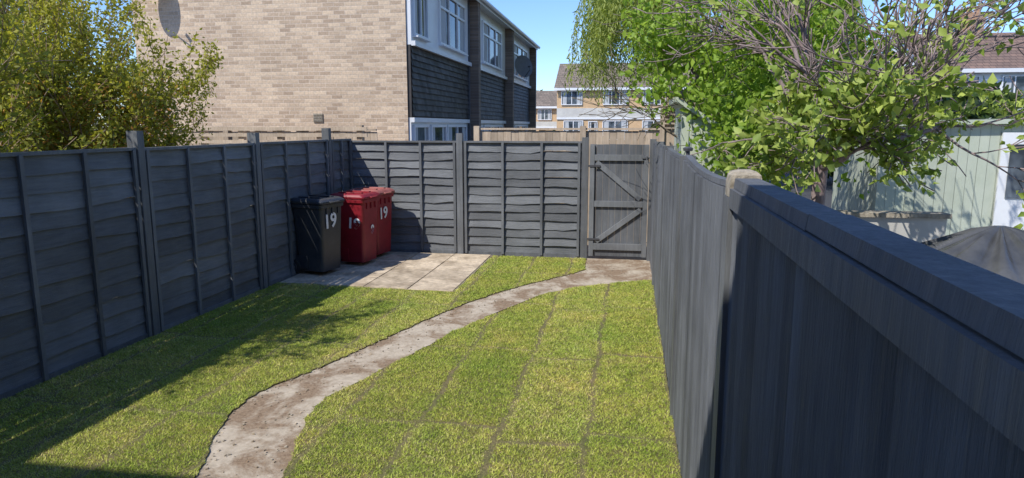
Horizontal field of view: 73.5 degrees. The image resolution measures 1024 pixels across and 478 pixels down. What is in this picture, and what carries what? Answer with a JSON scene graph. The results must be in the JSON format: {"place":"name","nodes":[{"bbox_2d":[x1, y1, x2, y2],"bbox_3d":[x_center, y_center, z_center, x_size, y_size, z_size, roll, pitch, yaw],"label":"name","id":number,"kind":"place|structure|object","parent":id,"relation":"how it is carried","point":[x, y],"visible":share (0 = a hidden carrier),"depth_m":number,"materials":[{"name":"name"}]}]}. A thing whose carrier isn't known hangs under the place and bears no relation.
{"place":"outdoors","nodes":[
{"label":"outdoors","id":0,"kind":"place"},
{"bbox_2d":[0,255,681,477],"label":"lawn","id":1,"kind":"structure","parent":0,"point":[571,382],"depth_m":5.27,"materials":[{"name":"green plant"}]},
{"bbox_2d":[195,258,653,477],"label":"garden path","id":2,"kind":"structure","parent":0,"point":[256,416],"depth_m":5.46,"materials":[{"name":"concrete"}]},
{"bbox_2d":[196,262,636,476],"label":"loose debris","id":3,"kind":"object","parent":2,"relation":"on","point":[243,424],"visible":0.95,"depth_m":5.57,"materials":[{"name":"plant"}]},
{"bbox_2d":[100,143,806,476],"bbox_3d":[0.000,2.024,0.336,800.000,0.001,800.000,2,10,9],"label":"ground","id":4,"kind":"structure","parent":0,"point":[616,257],"depth_m":10.79,"materials":[{"name":"soil"}]},
{"bbox_2d":[0,0,116,152],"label":"shrub","id":5,"kind":"object","parent":4,"relation":"on","point":[20,77],"visible":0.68,"depth_m":5.75,"materials":[{"name":"green plant"}]},
{"bbox_2d":[0,0,160,149],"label":"shrub","id":6,"kind":"object","parent":4,"relation":"on","point":[55,48],"visible":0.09,"depth_m":7.86,"materials":[{"name":"green plant"}]},
{"bbox_2d":[0,0,224,197],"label":"shrub","id":7,"kind":"object","parent":4,"relation":"on","point":[87,94],"visible":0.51,"depth_m":7.71,"materials":[{"name":"green plant"}]},
{"bbox_2d":[0,128,352,399],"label":"garden fence","id":8,"kind":"object","parent":4,"relation":"on","point":[183,234],"visible":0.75,"depth_m":6.41,"materials":[{"name":"grey paint"}]},
{"bbox_2d":[152,125,367,205],"bbox_3d":[-4.880,-1.080,12.516,4.800,2.118,0.130,2,10,9],"label":"wooden fence","id":9,"kind":"object","parent":4,"relation":"on","point":[280,134],"visible":0.29,"depth_m":12.21,"materials":[{"name":"brown wood"}]},
{"bbox_2d":[155,129,376,145],"bbox_3d":[-4.939,-1.138,13.195,4.957,2.010,0.110,2,10,9],"label":"wooden fence","id":10,"kind":"object","parent":4,"relation":"on","point":[372,135],"visible":0.16,"depth_m":13.00,"materials":[{"name":"brown wood"}]},
{"bbox_2d":[132,0,526,140],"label":"walls","id":11,"kind":"structure","parent":4,"relation":"on","point":[300,63],"depth_m":13.37,"materials":[{"name":"brick"}]},
{"bbox_2d":[313,113,322,121],"bbox_3d":[-3.805,-2.377,13.453,0.200,0.170,0.029,2,10,9],"label":"air vent","id":12,"kind":"object","parent":11,"relation":"attached to","point":[317,117],"visible":1,"depth_m":13.44,"materials":[{"name":"plastic"}]},
{"bbox_2d":[406,0,530,140],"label":"windows","id":13,"kind":"structure","parent":11,"relation":"attached to","point":[438,27],"depth_m":15.89,"materials":[{"name":"white plastic"}]},
{"bbox_2d":[407,45,529,120],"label":"hung tiles","id":14,"kind":"object","parent":11,"relation":"attached to","point":[438,85],"visible":0.77,"depth_m":15.73,"materials":[{"name":"black tile"}]},
{"bbox_2d":[469,0,536,140],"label":"party wall fins","id":15,"kind":"object","parent":11,"relation":"attached to","point":[475,79],"visible":0.34,"depth_m":22.49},
{"bbox_2d":[467,0,539,140],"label":"fascia and gutter","id":16,"kind":"structure","parent":11,"relation":"attached to","point":[488,8],"depth_m":19.34,"materials":[{"name":"white plastic"}]},
{"bbox_2d":[515,55,532,77],"bbox_3d":[0.388,-5.830,23.138,0.554,0.750,0.561,2,10,9],"label":"satellite dish","id":17,"kind":"object","parent":11,"relation":"attached to","point":[523,66],"visible":1,"depth_m":23.21,"materials":[{"name":"metal"}]},
{"bbox_2d":[277,252,492,291],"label":"patio","id":18,"kind":"structure","parent":4,"relation":"on","point":[451,272],"depth_m":9.51,"materials":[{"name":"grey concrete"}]},
{"bbox_2d":[290,194,344,273],"bbox_3d":[-2.679,-0.067,9.456,0.661,1.059,0.530,4,10,23],"label":"wheelie bin","id":19,"kind":"object","parent":18,"relation":"on","point":[317,219],"visible":0.95,"depth_m":9.27,"materials":[{"name":"black plastic"}]},
{"bbox_2d":[331,190,380,262],"bbox_3d":[-2.297,-0.172,10.092,0.660,1.059,0.530,3,10,17],"label":"wheelie bin","id":20,"kind":"object","parent":18,"relation":"on","point":[358,226],"visible":0.8,"depth_m":9.90,"materials":[{"name":"red plastic"}]},
{"bbox_2d":[350,187,394,254],"bbox_3d":[-2.193,-0.272,10.696,0.660,1.059,0.530,4,10,21],"label":"wheelie bin","id":21,"kind":"object","parent":18,"relation":"on","point":[384,205],"visible":0.41,"depth_m":10.57,"materials":[{"name":"red plastic"}]},
{"bbox_2d":[348,133,588,258],"bbox_3d":[-0.729,-0.676,10.838,3.840,1.970,0.100,2,10,9],"label":"garden fence","id":22,"kind":"object","parent":4,"relation":"on","point":[518,198],"visible":0.88,"depth_m":10.79,"materials":[{"name":"grey paint"}]},
{"bbox_2d":[474,126,671,241],"bbox_3d":[1.167,-0.979,12.175,3.742,2.030,0.110,2,10,9],"label":"wooden fence","id":23,"kind":"object","parent":4,"relation":"on","point":[545,134],"visible":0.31,"depth_m":12.07,"materials":[{"name":"brown wood"}]},
{"bbox_2d":[646,139,656,260],"bbox_3d":[2.101,-0.553,10.342,0.090,1.890,0.120,2,10,9],"label":"gate post","id":24,"kind":"object","parent":4,"relation":"on","point":[652,141],"visible":0.49,"depth_m":10.28,"materials":[{"name":"grey wood"}]},
{"bbox_2d":[587,144,649,257],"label":"garden gate","id":25,"kind":"structure","parent":24,"relation":"attached to","point":[626,212],"depth_m":10.41,"materials":[{"name":"grey paint"}]},
{"bbox_2d":[710,169,761,477],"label":"concrete fence post","id":26,"kind":"object","parent":4,"relation":"on","point":[732,175],"visible":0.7,"depth_m":2.40,"materials":[{"name":"grey concrete"}]},
{"bbox_2d":[536,44,1023,178],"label":"distant trees","id":27,"kind":"object","parent":4,"relation":"on","point":[962,101],"visible":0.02,"depth_m":22.71,"materials":[{"name":"green plant"}]},
{"bbox_2d":[649,141,1023,477],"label":"garden fence","id":28,"kind":"object","parent":4,"relation":"on","point":[856,347],"visible":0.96,"depth_m":1.24,"materials":[{"name":"grey paint"}]},
{"bbox_2d":[683,147,692,154],"bbox_3d":[1.177,-0.587,4.584,0.063,0.060,0.063,9,13,43],"label":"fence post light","id":29,"kind":"object","parent":28,"relation":"attached to","point":[687,149],"visible":0.88,"depth_m":4.57,"materials":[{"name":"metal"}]},
{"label":"walls","id":30,"kind":"object","parent":4,"relation":"on","visible":0},
{"bbox_2d":[536,91,556,92],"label":"roof","id":31,"kind":"structure","parent":30,"relation":"attached to","point":[546,91],"depth_m":86.20,"materials":[{"name":"tile"}]},
{"bbox_2d":[128,158,832,207],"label":"lane","id":32,"kind":"structure","parent":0,"point":[806,193],"depth_m":22.18,"materials":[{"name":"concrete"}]},
{"bbox_2d":[564,0,873,106],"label":"willow tree","id":33,"kind":"object","parent":32,"relation":"on","point":[596,43],"visible":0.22,"depth_m":20.88,"materials":[{"name":"green plant"}]},
{"bbox_2d":[5,0,1023,126],"label":"sky","id":34,"kind":"structure","parent":0,"point":[549,23],"materials":[{"name":"blue"}]},
{"bbox_2d":[536,108,556,130],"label":"walls","id":35,"kind":"structure","parent":0,"point":[554,114],"depth_m":65.29,"materials":[{"name":"yellow brick"}]},
{"bbox_2d":[536,106,556,127],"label":"windows and trim","id":36,"kind":"structure","parent":35,"relation":"attached to","point":[544,114],"depth_m":65.31,"materials":[{"name":"white plastic"}]},
{"bbox_2d":[536,93,556,105],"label":"roof","id":37,"kind":"structure","parent":35,"relation":"attached to","point":[546,99],"depth_m":66.58,"materials":[{"name":"tile"}]},
{"bbox_2d":[557,87,689,144],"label":"walls","id":38,"kind":"structure","parent":0,"point":[636,123],"depth_m":52.69,"materials":[{"name":"yellow brick"}]},
{"bbox_2d":[554,87,685,139],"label":"windows and trim","id":39,"kind":"structure","parent":38,"relation":"attached to","point":[568,113],"depth_m":52.69,"materials":[{"name":"white plastic"}]},
{"bbox_2d":[554,62,699,87],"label":"roof","id":40,"kind":"structure","parent":38,"relation":"attached to","point":[561,74],"depth_m":53.43,"materials":[{"name":"tile"}]},
{"bbox_2d":[878,44,1023,89],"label":"walls","id":41,"kind":"structure","parent":0,"point":[998,75],"depth_m":33.72,"materials":[{"name":"brown brick"}]},
{"bbox_2d":[881,32,1023,67],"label":"roof","id":42,"kind":"structure","parent":41,"relation":"on","point":[1013,58],"depth_m":34.41,"materials":[{"name":"brown tile"}]},
{"bbox_2d":[957,6,1023,118],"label":"windows and trim","id":43,"kind":"structure","parent":41,"relation":"attached to","point":[1018,80],"depth_m":33.52,"materials":[{"name":"white plastic"}]},
{"label":"pale paving","id":44,"kind":"structure","parent":0,"visible":0},
{"bbox_2d":[659,97,691,147],"bbox_3d":[2.630,-1.023,11.005,0.550,2.500,0.102,2,10,9],"label":"trellis fence","id":45,"kind":"object","parent":44,"relation":"on","point":[665,136],"visible":0.08,"depth_m":10.89,"materials":[{"name":"brown wood"}]},
{"bbox_2d":[669,97,760,176],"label":"garden shed","id":46,"kind":"structure","parent":44,"relation":"on","point":[682,133],"depth_m":7.98,"materials":[{"name":"wood"}]},
{"bbox_2d":[559,0,917,199],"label":"leafy tree","id":47,"kind":"object","parent":44,"relation":"on","point":[745,85],"visible":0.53,"depth_m":7.68,"materials":[{"name":"green plant"}]},
{"bbox_2d":[633,0,1023,229],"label":"fruit tree","id":48,"kind":"object","parent":44,"relation":"on","point":[847,114],"visible":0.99,"depth_m":5.65,"materials":[{"name":"green plant"}]},
{"bbox_2d":[837,210,951,242],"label":"garden wall","id":49,"kind":"structure","parent":44,"relation":"on","point":[920,226],"depth_m":7.46,"materials":[{"name":"concrete"}]},
{"bbox_2d":[831,118,1023,235],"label":"summerhouse","id":50,"kind":"structure","parent":44,"relation":"on","point":[981,193],"depth_m":9.05,"materials":[{"name":"wood"}]},
{"bbox_2d":[921,225,1023,284],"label":"covered barbecue","id":51,"kind":"object","parent":44,"relation":"on","point":[998,249],"visible":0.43,"depth_m":5.23,"materials":[{"name":"grey fabric"}]}
]}

